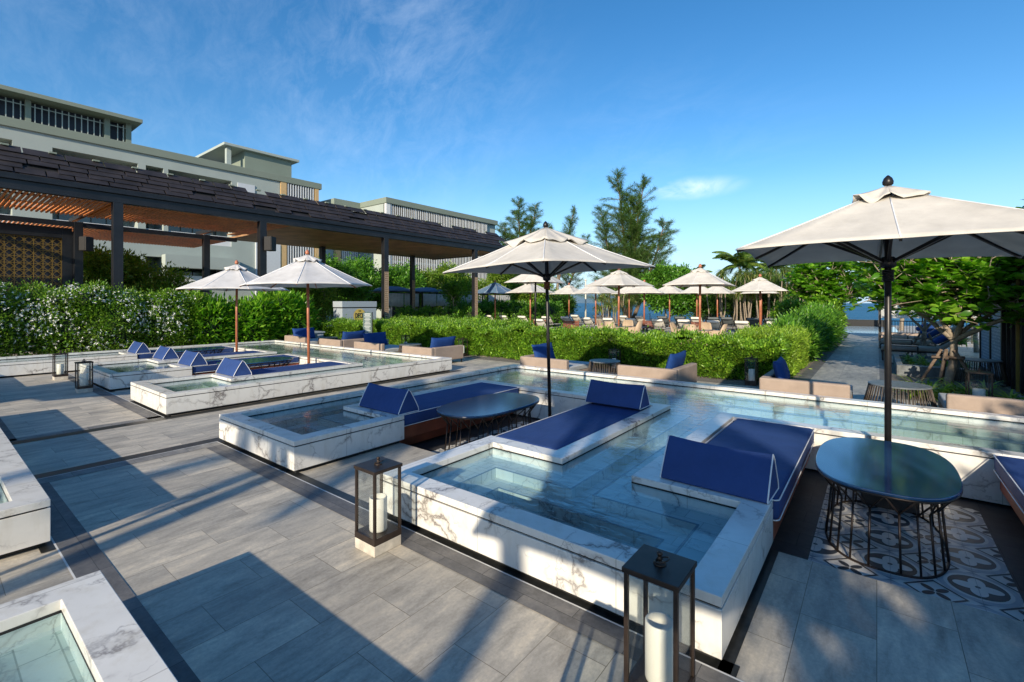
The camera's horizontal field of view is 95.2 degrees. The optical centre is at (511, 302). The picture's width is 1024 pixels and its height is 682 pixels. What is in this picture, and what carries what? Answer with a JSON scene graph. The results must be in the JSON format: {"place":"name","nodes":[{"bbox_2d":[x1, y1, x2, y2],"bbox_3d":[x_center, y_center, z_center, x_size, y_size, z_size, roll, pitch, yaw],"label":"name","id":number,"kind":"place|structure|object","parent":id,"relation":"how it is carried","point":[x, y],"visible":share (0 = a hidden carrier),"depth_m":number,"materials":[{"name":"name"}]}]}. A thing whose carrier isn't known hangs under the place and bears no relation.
{"place":"outdoors","nodes":[
{"label":"outdoors","id":0,"kind":"place"},
{"bbox_2d":[192,354,298,374],"bbox_3d":[-7.915,1.984,13.785,0.952,0.592,2.912,0,0,38],"label":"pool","id":1,"kind":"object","parent":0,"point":[210,367],"visible":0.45,"depth_m":13.55,"materials":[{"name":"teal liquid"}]},
{"bbox_2d":[178,350,206,365],"bbox_3d":[-8.717,1.506,12.757,0.965,0.365,0.409,0,0,38],"label":"wedge pillow","id":2,"kind":"object","parent":1,"relation":"on","point":[188,358],"visible":1,"depth_m":12.54,"materials":[{"name":"blue fabric"}]},
{"bbox_2d":[321,198,360,318],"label":"hotel building","id":3,"kind":"structure","parent":0,"point":[342,254],"depth_m":55.81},
{"bbox_2d":[358,197,497,318],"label":"hotel building","id":4,"kind":"structure","parent":0,"point":[393,206],"depth_m":59.08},
{"bbox_2d":[0,318,1023,681],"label":"paving","id":5,"kind":"structure","parent":0,"point":[228,570],"depth_m":3.36,"materials":[{"name":"tile"}]},
{"bbox_2d":[0,278,35,356],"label":"flowering shrub","id":6,"kind":"object","parent":5,"relation":"on","point":[6,318],"visible":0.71,"depth_m":15.44,"materials":[{"name":"green plant"}]},
{"bbox_2d":[0,428,50,558],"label":"marble pool","id":7,"kind":"structure","parent":5,"relation":"on","point":[25,512],"depth_m":3.99,"materials":[{"name":"stone"}]},
{"bbox_2d":[0,222,72,309],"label":"lattice screen","id":8,"kind":"object","parent":5,"relation":"on","point":[29,253],"visible":0.49,"depth_m":22.24,"materials":[{"name":"paint"}]},
{"bbox_2d":[0,277,150,355],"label":"flowering shrub","id":9,"kind":"object","parent":5,"relation":"on","point":[70,318],"visible":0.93,"depth_m":16.53,"materials":[{"name":"green plant"}]},
{"bbox_2d":[74,359,93,392],"bbox_3d":[-10.065,1.714,10.998,0.292,0.772,0.292,0,0,38],"label":"lantern","id":10,"kind":"object","parent":5,"relation":"on","point":[83,389],"visible":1,"depth_m":10.95,"materials":[{"name":"metal"}]},
{"bbox_2d":[0,570,177,681],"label":"marble pool","id":11,"kind":"structure","parent":5,"relation":"on","point":[86,628],"depth_m":2.47,"materials":[{"name":"stone"}]},
{"bbox_2d":[9,416,221,483],"bbox_3d":[-6.030,2.096,6.975,2.850,0.001,2.050,0,0,38],"label":"paving band","id":12,"kind":"object","parent":5,"relation":"on","point":[99,468],"visible":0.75,"depth_m":6.45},
{"bbox_2d":[83,242,162,291],"bbox_3d":[-23.386,-0.745,27.532,4.970,5.723,5.831,0,0,38],"label":"leafy tree","id":13,"kind":"object","parent":5,"relation":"on","point":[96,264],"visible":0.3,"depth_m":26.59,"materials":[{"name":"green plant"}]},
{"bbox_2d":[100,284,197,349],"bbox_3d":[-14.475,0.822,18.534,2.317,3.154,3.642,0,0,38],"label":"flowering shrub","id":14,"kind":"object","parent":5,"relation":"on","point":[164,322],"visible":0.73,"depth_m":18.44,"materials":[{"name":"green plant"}]},
{"bbox_2d":[0,84,321,301],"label":"hotel building","id":15,"kind":"structure","parent":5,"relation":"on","point":[35,121],"depth_m":37.42,"materials":[{"name":"paint"}]},
{"bbox_2d":[125,260,217,298],"bbox_3d":[-21.021,-0.257,28.650,4.506,4.750,5.817,0,0,38],"label":"leafy tree","id":16,"kind":"object","parent":5,"relation":"on","point":[169,277],"visible":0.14,"depth_m":28.42,"materials":[{"name":"green plant"}]},
{"bbox_2d":[174,289,212,345],"bbox_3d":[-13.541,0.707,19.721,1.903,3.204,1.925,0,0,38],"label":"flowering shrub","id":17,"kind":"object","parent":5,"relation":"on","point":[196,294],"visible":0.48,"depth_m":19.40,"materials":[{"name":"green plant"}]},
{"bbox_2d":[0,340,451,415],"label":"marble pool","id":18,"kind":"structure","parent":5,"relation":"on","point":[146,391],"depth_m":11.55,"materials":[{"name":"stone"}]},
{"bbox_2d":[0,342,428,391],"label":"water","id":19,"kind":"structure","parent":18,"relation":"in","point":[368,359],"depth_m":14.46,"materials":[{"name":"teal liquid"}]},
{"bbox_2d":[179,289,321,344],"bbox_3d":[-12.027,0.830,21.992,3.219,3.682,6.890,0,0,38],"label":"broad leaved shrub","id":20,"kind":"object","parent":5,"relation":"on","point":[278,315],"visible":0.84,"depth_m":21.31,"materials":[{"name":"green plant"}]},
{"bbox_2d":[0,142,505,320],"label":"timber pergola","id":21,"kind":"object","parent":5,"relation":"on","point":[116,195],"visible":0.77,"depth_m":23.12,"materials":[{"name":"paint"}]},
{"bbox_2d":[251,287,345,326],"bbox_3d":[-14.898,0.190,31.597,4.825,4.827,7.771,0,0,38],"label":"leafy tree","id":22,"kind":"object","parent":5,"relation":"on","point":[318,298],"visible":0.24,"depth_m":32.62,"materials":[{"name":"green plant"}]},
{"bbox_2d":[312,252,374,305],"bbox_3d":[-14.705,-1.109,38.458,6.601,6.442,4.578,0,0,-33],"label":"leafy tree","id":23,"kind":"object","parent":5,"relation":"on","point":[352,294],"visible":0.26,"depth_m":38.27,"materials":[{"name":"green plant"}]},
{"bbox_2d":[333,301,376,336],"bbox_3d":[-8.739,1.020,26.097,0.914,2.160,2.200,0,0,38],"label":"bar counter","id":24,"kind":"object","parent":5,"relation":"on","point":[352,309],"visible":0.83,"depth_m":25.50,"materials":[{"name":"white"}]},
{"bbox_2d":[340,252,380,309],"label":"leafy tree","id":25,"kind":"object","parent":5,"relation":"on","point":[364,267],"visible":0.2,"depth_m":44.64,"materials":[{"name":"green plant"}]},
{"bbox_2d":[0,372,739,681],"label":"paving band","id":26,"kind":"object","parent":5,"relation":"on","point":[80,551],"visible":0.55,"depth_m":3.66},
{"bbox_2d":[40,374,743,681],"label":"joint line","id":27,"kind":"object","parent":26,"relation":"on","point":[64,560],"visible":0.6,"depth_m":3.78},
{"bbox_2d":[354,339,401,351],"bbox_3d":[-4.927,1.798,18.030,1.750,0.603,1.530,0,0,38],"label":"sofa","id":28,"kind":"object","parent":5,"relation":"on","point":[374,346],"visible":0.51,"depth_m":17.43,"materials":[{"name":"beige fabric"}]},
{"bbox_2d":[354,456,402,557],"bbox_3d":[-1.153,1.714,4.033,0.292,0.772,0.292,0,0,38],"label":"lantern","id":29,"kind":"object","parent":5,"relation":"on","point":[374,544],"visible":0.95,"depth_m":3.97,"materials":[{"name":"metal"}]},
{"bbox_2d":[369,493,386,532],"bbox_3d":[-1.153,1.813,4.033,0.150,0.282,0.150,0,0,38],"label":"candle","id":30,"kind":"object","parent":29,"relation":"on","point":[381,512],"visible":0.8,"depth_m":3.98,"materials":[{"name":"wax"}]},
{"bbox_2d":[366,286,419,311],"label":"cabana","id":31,"kind":"object","parent":5,"relation":"on","point":[397,300],"visible":0.66,"depth_m":41.18,"materials":[{"name":"fabric"}]},
{"bbox_2d":[11,370,778,677],"bbox_3d":[-4.641,2.096,7.295,11.971,0.001,14.506,0,0,-13],"label":"drain channel","id":32,"kind":"object","parent":5,"relation":"on","point":[726,664],"visible":0.65,"depth_m":3.95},
{"bbox_2d":[370,259,427,313],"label":"leafy tree","id":33,"kind":"object","parent":5,"relation":"on","point":[401,278],"visible":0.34,"depth_m":48.73,"materials":[{"name":"green plant"}]},
{"bbox_2d":[401,287,449,307],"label":"cabana","id":34,"kind":"object","parent":5,"relation":"on","point":[429,298],"visible":0.66,"depth_m":44.04,"materials":[{"name":"fabric"}]},
{"bbox_2d":[402,345,462,361],"bbox_3d":[-2.763,1.798,16.341,1.500,0.603,1.530,0,0,38],"label":"sofa","id":35,"kind":"object","parent":5,"relation":"on","point":[453,352],"visible":0.62,"depth_m":15.86,"materials":[{"name":"beige fabric"}]},
{"bbox_2d":[405,267,459,312],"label":"leafy tree","id":36,"kind":"object","parent":5,"relation":"on","point":[429,273],"visible":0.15,"depth_m":53.43,"materials":[{"name":"green plant"}]},
{"bbox_2d":[391,304,485,318],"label":"broad leaved shrub","id":37,"kind":"object","parent":5,"relation":"on","point":[466,311],"visible":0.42,"depth_m":38.90,"materials":[{"name":"green plant"}]},
{"bbox_2d":[432,272,471,306],"bbox_3d":[-4.816,-0.224,39.872,3.661,4.688,4.302,0,0,21],"label":"leafy tree","id":38,"kind":"object","parent":5,"relation":"on","point":[454,290],"visible":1,"depth_m":39.48,"materials":[{"name":"green plant"}]},
{"bbox_2d":[377,313,532,326],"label":"clipped hedge","id":39,"kind":"object","parent":5,"relation":"on","point":[444,319],"visible":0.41,"depth_m":26.20,"materials":[{"name":"green plant"}]},
{"bbox_2d":[434,260,488,299],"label":"leafy tree","id":40,"kind":"object","parent":5,"relation":"on","point":[446,267],"visible":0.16,"depth_m":55.91,"materials":[{"name":"green plant"}]},
{"bbox_2d":[478,273,512,302],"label":"leafy tree","id":41,"kind":"object","parent":5,"relation":"on","point":[498,278],"visible":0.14,"depth_m":58.08,"materials":[{"name":"green plant"}]},
{"bbox_2d":[448,297,565,326],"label":"broad leaved shrub","id":42,"kind":"object","parent":5,"relation":"on","point":[513,308],"visible":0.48,"depth_m":41.68,"materials":[{"name":"green plant"}]},
{"bbox_2d":[505,274,557,303],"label":"leafy tree","id":43,"kind":"object","parent":5,"relation":"on","point":[521,296],"visible":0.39,"depth_m":43.75,"materials":[{"name":"green plant"}]},
{"bbox_2d":[504,274,565,325],"bbox_3d":[1.458,-0.179,29.171,2.858,4.559,2.858,0,0,32],"label":"parasol","id":44,"kind":"object","parent":5,"relation":"on","point":[527,279],"visible":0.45,"depth_m":28.73,"materials":[{"name":"beige fabric"}]},
{"bbox_2d":[522,287,579,315],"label":"leafy tree","id":45,"kind":"object","parent":5,"relation":"on","point":[563,298],"visible":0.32,"depth_m":47.97,"materials":[{"name":"green plant"}]},
{"bbox_2d":[520,354,593,370],"bbox_3d":[1.282,1.798,13.186,1.520,0.603,1.530,0,0,38],"label":"sofa","id":46,"kind":"object","parent":5,"relation":"on","point":[531,360],"visible":0.45,"depth_m":12.67,"materials":[{"name":"beige fabric"}]},
{"bbox_2d":[587,359,619,373],"bbox_3d":[2.428,1.808,12.248,1.000,0.575,1.000,0,0,38],"label":"coffee table","id":47,"kind":"object","parent":5,"relation":"on","point":[612,362],"visible":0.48,"depth_m":12.05,"materials":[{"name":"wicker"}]},
{"bbox_2d":[591,287,637,322],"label":"leafy tree","id":48,"kind":"object","parent":5,"relation":"on","point":[608,306],"visible":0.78,"depth_m":48.04,"materials":[{"name":"green plant"}]},
{"bbox_2d":[584,269,654,325],"bbox_3d":[6.135,0.014,26.861,2.858,4.172,2.858,0,0,-38],"label":"parasol","id":49,"kind":"object","parent":5,"relation":"on","point":[618,278],"visible":0.97,"depth_m":26.54,"materials":[{"name":"beige fabric"}]},
{"bbox_2d":[623,280,665,330],"bbox_3d":[9.906,0.194,35.028,2.858,3.813,2.858,0,0,24],"label":"parasol","id":50,"kind":"object","parent":5,"relation":"on","point":[644,290],"visible":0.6,"depth_m":34.43,"materials":[{"name":"beige fabric"}]},
{"bbox_2d":[617,363,696,382],"bbox_3d":[3.557,1.798,11.411,1.430,0.603,1.530,0,0,38],"label":"sofa","id":51,"kind":"object","parent":5,"relation":"on","point":[686,372],"visible":0.59,"depth_m":10.85,"materials":[{"name":"beige fabric"}]},
{"bbox_2d":[622,544,696,681],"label":"lantern","id":52,"kind":"object","parent":5,"relation":"on","point":[646,564],"visible":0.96,"depth_m":2.41,"materials":[{"name":"metal"}]},
{"bbox_2d":[645,612,672,681],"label":"candle","id":53,"kind":"object","parent":52,"relation":"on","point":[658,646],"visible":0.88,"depth_m":2.37,"materials":[{"name":"wax"}]},
{"bbox_2d":[638,260,698,318],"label":"leafy tree","id":54,"kind":"object","parent":5,"relation":"on","point":[681,304],"visible":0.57,"depth_m":48.62,"materials":[{"name":"green plant"}]},
{"bbox_2d":[663,264,736,329],"bbox_3d":[9.361,0.083,23.289,2.858,4.034,2.858,0,0,36],"label":"parasol","id":55,"kind":"object","parent":5,"relation":"on","point":[699,277],"visible":1,"depth_m":22.93,"materials":[{"name":"beige fabric"}]},
{"bbox_2d":[688,280,729,321],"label":"leafy tree","id":56,"kind":"object","parent":5,"relation":"on","point":[712,306],"visible":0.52,"depth_m":47.48,"materials":[{"name":"green plant"}]},
{"bbox_2d":[706,267,762,324],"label":"screw pine","id":57,"kind":"object","parent":5,"relation":"on","point":[722,276],"visible":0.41,"depth_m":42.95,"materials":[{"name":"green plant"}]},
{"bbox_2d":[463,355,1018,402],"bbox_3d":[-0.415,2.096,21.822,32.500,0.001,8.100,0,0,38],"label":"gravel bed","id":58,"kind":"object","parent":5,"relation":"on","point":[895,377],"visible":0.14,"depth_m":12.72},
{"bbox_2d":[332,312,793,380],"bbox_3d":[-0.803,1.308,18.652,20.840,1.708,2.009,0,0,38],"label":"clipped hedge","id":59,"kind":"object","parent":58,"relation":"on","point":[720,356],"visible":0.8,"depth_m":14.98,"materials":[{"name":"green plant"}]},
{"bbox_2d":[734,322,813,377],"bbox_3d":[8.278,1.317,14.762,1.954,1.705,4.262,0,0,38],"label":"clipped hedge","id":60,"kind":"object","parent":58,"relation":"on","point":[798,360],"visible":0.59,"depth_m":13.80,"materials":[{"name":"green plant"}]},
{"bbox_2d":[837,199,1023,387],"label":"propped tree","id":61,"kind":"object","parent":58,"relation":"on","point":[958,292],"visible":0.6,"depth_m":11.05,"materials":[{"name":"green plant"}]},
{"bbox_2d":[893,354,981,380],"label":"planter kerb","id":62,"kind":"structure","parent":58,"relation":"on","point":[903,369],"depth_m":13.26,"materials":[{"name":"grey stone"}]},
{"bbox_2d":[894,352,978,367],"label":"striped strap plant","id":63,"kind":"object","parent":62,"relation":"in","point":[915,361],"visible":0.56,"depth_m":14.12,"materials":[{"name":"green plant"}]},
{"bbox_2d":[893,374,1021,400],"bbox_3d":[9.766,1.958,10.281,2.553,0.492,2.518,0,0,38],"label":"striped strap plant","id":64,"kind":"object","parent":58,"relation":"on","point":[948,388],"visible":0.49,"depth_m":10.28,"materials":[{"name":"green plant"}]},
{"bbox_2d":[954,358,1008,386],"bbox_3d":[12.113,1.788,12.112,1.049,0.615,1.049,0,0,38],"label":"cane stool","id":65,"kind":"object","parent":58,"relation":"on","point":[995,363],"visible":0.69,"depth_m":11.92,"materials":[{"name":"wicker"}]},
{"bbox_2d":[730,274,788,328],"bbox_3d":[14.558,0.208,27.426,2.858,3.785,2.858,0,1,33],"label":"parasol","id":66,"kind":"object","parent":5,"relation":"on","point":[759,283],"visible":1,"depth_m":26.88,"materials":[{"name":"beige fabric"}]},
{"bbox_2d":[732,265,797,320],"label":"screw pine","id":67,"kind":"object","parent":5,"relation":"on","point":[745,274],"visible":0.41,"depth_m":41.01,"materials":[{"name":"green plant"}]},
{"bbox_2d":[718,267,845,322],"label":"leafy tree","id":68,"kind":"object","parent":5,"relation":"on","point":[730,310],"visible":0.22,"depth_m":45.18,"materials":[{"name":"green plant"}]},
{"bbox_2d":[760,301,849,361],"bbox_3d":[13.441,1.226,21.201,3.011,2.664,13.167,0,0,38],"label":"broad leaved shrub","id":69,"kind":"object","parent":5,"relation":"on","point":[822,323],"visible":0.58,"depth_m":19.67,"materials":[{"name":"green plant"}]},
{"bbox_2d":[759,369,852,398],"bbox_3d":[5.997,1.798,9.508,1.480,0.603,1.530,0,0,38],"label":"sofa","id":70,"kind":"object","parent":5,"relation":"on","point":[769,380],"visible":0.52,"depth_m":8.91,"materials":[{"name":"beige fabric"}]},
{"bbox_2d":[773,356,789,378],"bbox_3d":[5.655,1.440,9.804,0.200,0.542,1.080,-20,-12,35],"label":"cushion","id":71,"kind":"object","parent":70,"relation":"on","point":[780,368],"visible":0.81,"depth_m":9.48,"materials":[{"name":"blue fabric"}]},
{"bbox_2d":[767,292,851,337],"bbox_3d":[19.412,0.916,29.970,4.055,3.168,9.076,0,0,14],"label":"broad leaved shrub","id":72,"kind":"object","parent":5,"relation":"on","point":[787,304],"visible":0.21,"depth_m":31.98,"materials":[{"name":"green plant"}]},
{"bbox_2d":[780,261,872,309],"bbox_3d":[18.816,-0.389,27.798,5.196,5.008,3.556,0,0,38],"label":"propped tree","id":73,"kind":"object","parent":5,"relation":"on","point":[810,283],"visible":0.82,"depth_m":27.32,"materials":[{"name":"green plant"}]},
{"bbox_2d":[796,333,893,402],"bbox_3d":[14.956,2.092,20.357,2.020,0.001,28.700,0,0,38],"label":"path edge","id":74,"kind":"object","parent":5,"relation":"on","point":[807,374],"visible":0.3,"depth_m":15.03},
{"bbox_2d":[863,380,936,406],"bbox_3d":[7.303,1.818,8.825,1.171,0.555,1.171,0,0,38],"label":"cane stool","id":75,"kind":"object","parent":5,"relation":"on","point":[904,385],"visible":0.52,"depth_m":8.77,"materials":[{"name":"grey wicker"}]},
{"bbox_2d":[882,300,942,355],"bbox_3d":[15.697,0.215,17.772,3.316,3.798,2.857,0,0,38],"label":"propped tree","id":76,"kind":"object","parent":5,"relation":"on","point":[923,338],"visible":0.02,"depth_m":17.69,"materials":[{"name":"plant"}]},
{"bbox_2d":[881,328,971,359],"bbox_3d":[14.603,1.496,16.511,2.476,1.209,0.840,0,0,38],"label":"cushioned lounger","id":77,"kind":"object","parent":5,"relation":"on","point":[933,349],"visible":0.66,"depth_m":16.34,"materials":[{"name":"fabric"}]},
{"bbox_2d":[965,368,993,396],"bbox_3d":[8.877,1.674,8.891,0.352,0.852,0.352,0,0,38],"label":"lantern","id":78,"kind":"object","parent":5,"relation":"on","point":[979,371],"visible":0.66,"depth_m":8.86,"materials":[{"name":"brown metal"}]},
{"bbox_2d":[938,393,1023,415],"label":"sofa","id":79,"kind":"object","parent":5,"relation":"on","point":[1006,406],"visible":0.53,"depth_m":7.41,"materials":[{"name":"beige fabric"}]},
{"bbox_2d":[978,256,1023,395],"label":"pool house","id":80,"kind":"structure","parent":5,"relation":"on","point":[1004,342],"depth_m":11.72,"materials":[{"name":"paint"}]},
{"bbox_2d":[0,0,1023,302],"label":"sky","id":81,"kind":"structure","parent":0,"point":[751,121],"materials":[{"name":"blue"}]},
{"bbox_2d":[413,414,1023,600],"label":"sunken floor","id":82,"kind":"structure","parent":0,"point":[795,534],"depth_m":4.93,"materials":[{"name":"tile"}]},
{"bbox_2d":[176,260,289,351],"bbox_3d":[-9.873,0.379,16.771,3.328,3.803,3.328,0,0,-20],"label":"parasol","id":83,"kind":"object","parent":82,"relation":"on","point":[232,277],"visible":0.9,"depth_m":16.20,"materials":[{"name":"white fabric"}]},
{"bbox_2d":[216,357,292,369],"bbox_3d":[-6.941,1.925,12.708,1.096,0.709,1.860,0,0,38],"label":"oval table","id":84,"kind":"object","parent":82,"relation":"on","point":[260,361],"visible":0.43,"depth_m":12.78,"materials":[{"name":"black metal"}]},
{"bbox_2d":[239,361,347,376],"bbox_3d":[-5.739,1.988,12.087,1.032,0.584,2.912,0,0,38],"label":"sunken daybed","id":85,"kind":"object","parent":82,"relation":"on","point":[289,368],"visible":0.17,"depth_m":12.19,"materials":[{"name":"blue fabric"}]},
{"bbox_2d":[216,357,251,376],"bbox_3d":[-6.566,1.505,11.028,1.015,0.365,0.409,0,0,38],"label":"wedge pillow","id":86,"kind":"object","parent":85,"relation":"on","point":[232,367],"visible":1,"depth_m":10.81,"materials":[{"name":"blue fabric"}]},
{"bbox_2d":[239,249,371,363],"bbox_3d":[-6.025,0.358,13.804,3.383,3.844,3.384,0,0,7],"label":"parasol","id":87,"kind":"object","parent":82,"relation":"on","point":[307,271],"visible":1,"depth_m":13.29,"materials":[{"name":"white fabric"}]},
{"bbox_2d":[399,382,518,445],"bbox_3d":[-1.143,1.984,8.501,1.032,0.592,2.912,0,0,38],"label":"sunken daybed","id":88,"kind":"object","parent":82,"relation":"on","point":[425,422],"visible":0.38,"depth_m":7.90,"materials":[{"name":"blue fabric"}]},
{"bbox_2d":[359,383,418,414],"bbox_3d":[-1.969,1.506,7.442,1.015,0.364,0.409,0,0,38],"label":"wedge pillow","id":89,"kind":"object","parent":88,"relation":"on","point":[396,401],"visible":1,"depth_m":7.26,"materials":[{"name":"blue fabric"}]},
{"bbox_2d":[431,421,528,452],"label":"patterned tiles","id":90,"kind":"object","parent":82,"relation":"on","point":[495,432],"visible":0.16,"depth_m":8.04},
{"bbox_2d":[437,393,538,450],"bbox_3d":[-0.331,1.925,7.298,1.096,0.709,1.860,0,0,38],"label":"oval table","id":91,"kind":"object","parent":90,"relation":"on","point":[493,406],"visible":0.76,"depth_m":7.05,"materials":[{"name":"metal"}]},
{"bbox_2d":[443,221,654,416],"bbox_3d":[0.645,0.407,8.411,2.736,3.746,2.736,-1,0,-39],"label":"parasol","id":92,"kind":"object","parent":90,"relation":"on","point":[546,253],"visible":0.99,"depth_m":8.24,"materials":[{"name":"beige fabric"}]},
{"bbox_2d":[496,402,650,449],"bbox_3d":[1.034,1.988,6.804,0.952,0.584,2.912,0,0,38],"label":"sunken daybed","id":93,"kind":"object","parent":82,"relation":"on","point":[562,429],"visible":0.33,"depth_m":6.44,"materials":[{"name":"blue fabric"}]},
{"bbox_2d":[585,379,649,409],"bbox_3d":[1.727,1.486,7.692,0.965,0.363,0.409,0,0,38],"label":"wedge pillow","id":94,"kind":"object","parent":93,"relation":"on","point":[620,395],"visible":1,"depth_m":7.56,"materials":[{"name":"blue fabric"}]},
{"bbox_2d":[219,364,1023,659],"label":"marble pool","id":95,"kind":"structure","parent":82,"relation":"on","point":[586,518],"depth_m":4.98,"materials":[{"name":"stone"}]},
{"bbox_2d":[271,368,1023,451],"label":"water","id":96,"kind":"structure","parent":95,"relation":"in","point":[519,373],"depth_m":9.27,"materials":[{"name":"blue liquid"}]},
{"bbox_2d":[705,418,814,540],"bbox_3d":[2.788,1.984,5.435,0.982,0.592,2.912,0,0,38],"label":"sunken daybed","id":97,"kind":"object","parent":82,"relation":"on","point":[788,446],"visible":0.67,"depth_m":5.57,"materials":[{"name":"blue fabric"}]},
{"bbox_2d":[660,435,778,504],"bbox_3d":[1.917,1.501,4.360,0.935,0.373,0.447,0,0,40],"label":"wedge pillow","id":98,"kind":"object","parent":97,"relation":"on","point":[751,475],"visible":1,"depth_m":4.22,"materials":[{"name":"blue fabric"}]},
{"bbox_2d":[808,483,1023,621],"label":"patterned tiles","id":99,"kind":"object","parent":82,"relation":"on","point":[977,575],"visible":0.67,"depth_m":4.23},
{"bbox_2d":[736,175,1023,513],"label":"parasol","id":100,"kind":"object","parent":99,"relation":"on","point":[887,227],"visible":0.98,"depth_m":5.09,"materials":[{"name":"beige fabric"}]},
{"bbox_2d":[815,437,962,578],"bbox_3d":[3.650,1.925,4.597,1.096,0.709,1.860,0,0,38],"label":"oval table","id":101,"kind":"object","parent":99,"relation":"on","point":[887,470],"visible":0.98,"depth_m":4.27,"materials":[{"name":"metal"}]},
{"bbox_2d":[993,454,1023,524],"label":"sunken daybed","id":102,"kind":"object","parent":82,"relation":"on","point":[1009,470],"visible":1,"depth_m":4.72,"materials":[{"name":"blue fabric"}]},
{"bbox_2d":[570,303,969,326],"bbox_3d":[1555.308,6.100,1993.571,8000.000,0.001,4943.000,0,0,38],"label":"sea","id":103,"kind":"structure","parent":0,"point":[859,312],"depth_m":257.68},
{"bbox_2d":[810,333,879,400],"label":"sea path","id":104,"kind":"structure","parent":0,"point":[853,360],"depth_m":15.51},
{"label":"ground","id":105,"kind":"structure","parent":0,"visible":0},
{"bbox_2d":[493,196,554,283],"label":"casuarina tree","id":106,"kind":"object","parent":105,"relation":"on","point":[521,224],"visible":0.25,"depth_m":60.57,"materials":[{"name":"green plant"}]},
{"bbox_2d":[552,204,593,289],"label":"casuarina tree","id":107,"kind":"object","parent":105,"relation":"on","point":[570,222],"visible":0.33,"depth_m":60.19,"materials":[{"name":"green plant"}]},
{"bbox_2d":[572,167,681,317],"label":"casuarina tree","id":108,"kind":"object","parent":105,"relation":"on","point":[627,243],"visible":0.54,"depth_m":52.83,"materials":[{"name":"green plant"}]},
{"bbox_2d":[712,251,766,275],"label":"coconut palm","id":109,"kind":"object","parent":105,"relation":"on","point":[745,260],"visible":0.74,"depth_m":49.55,"materials":[{"name":"green plant"}]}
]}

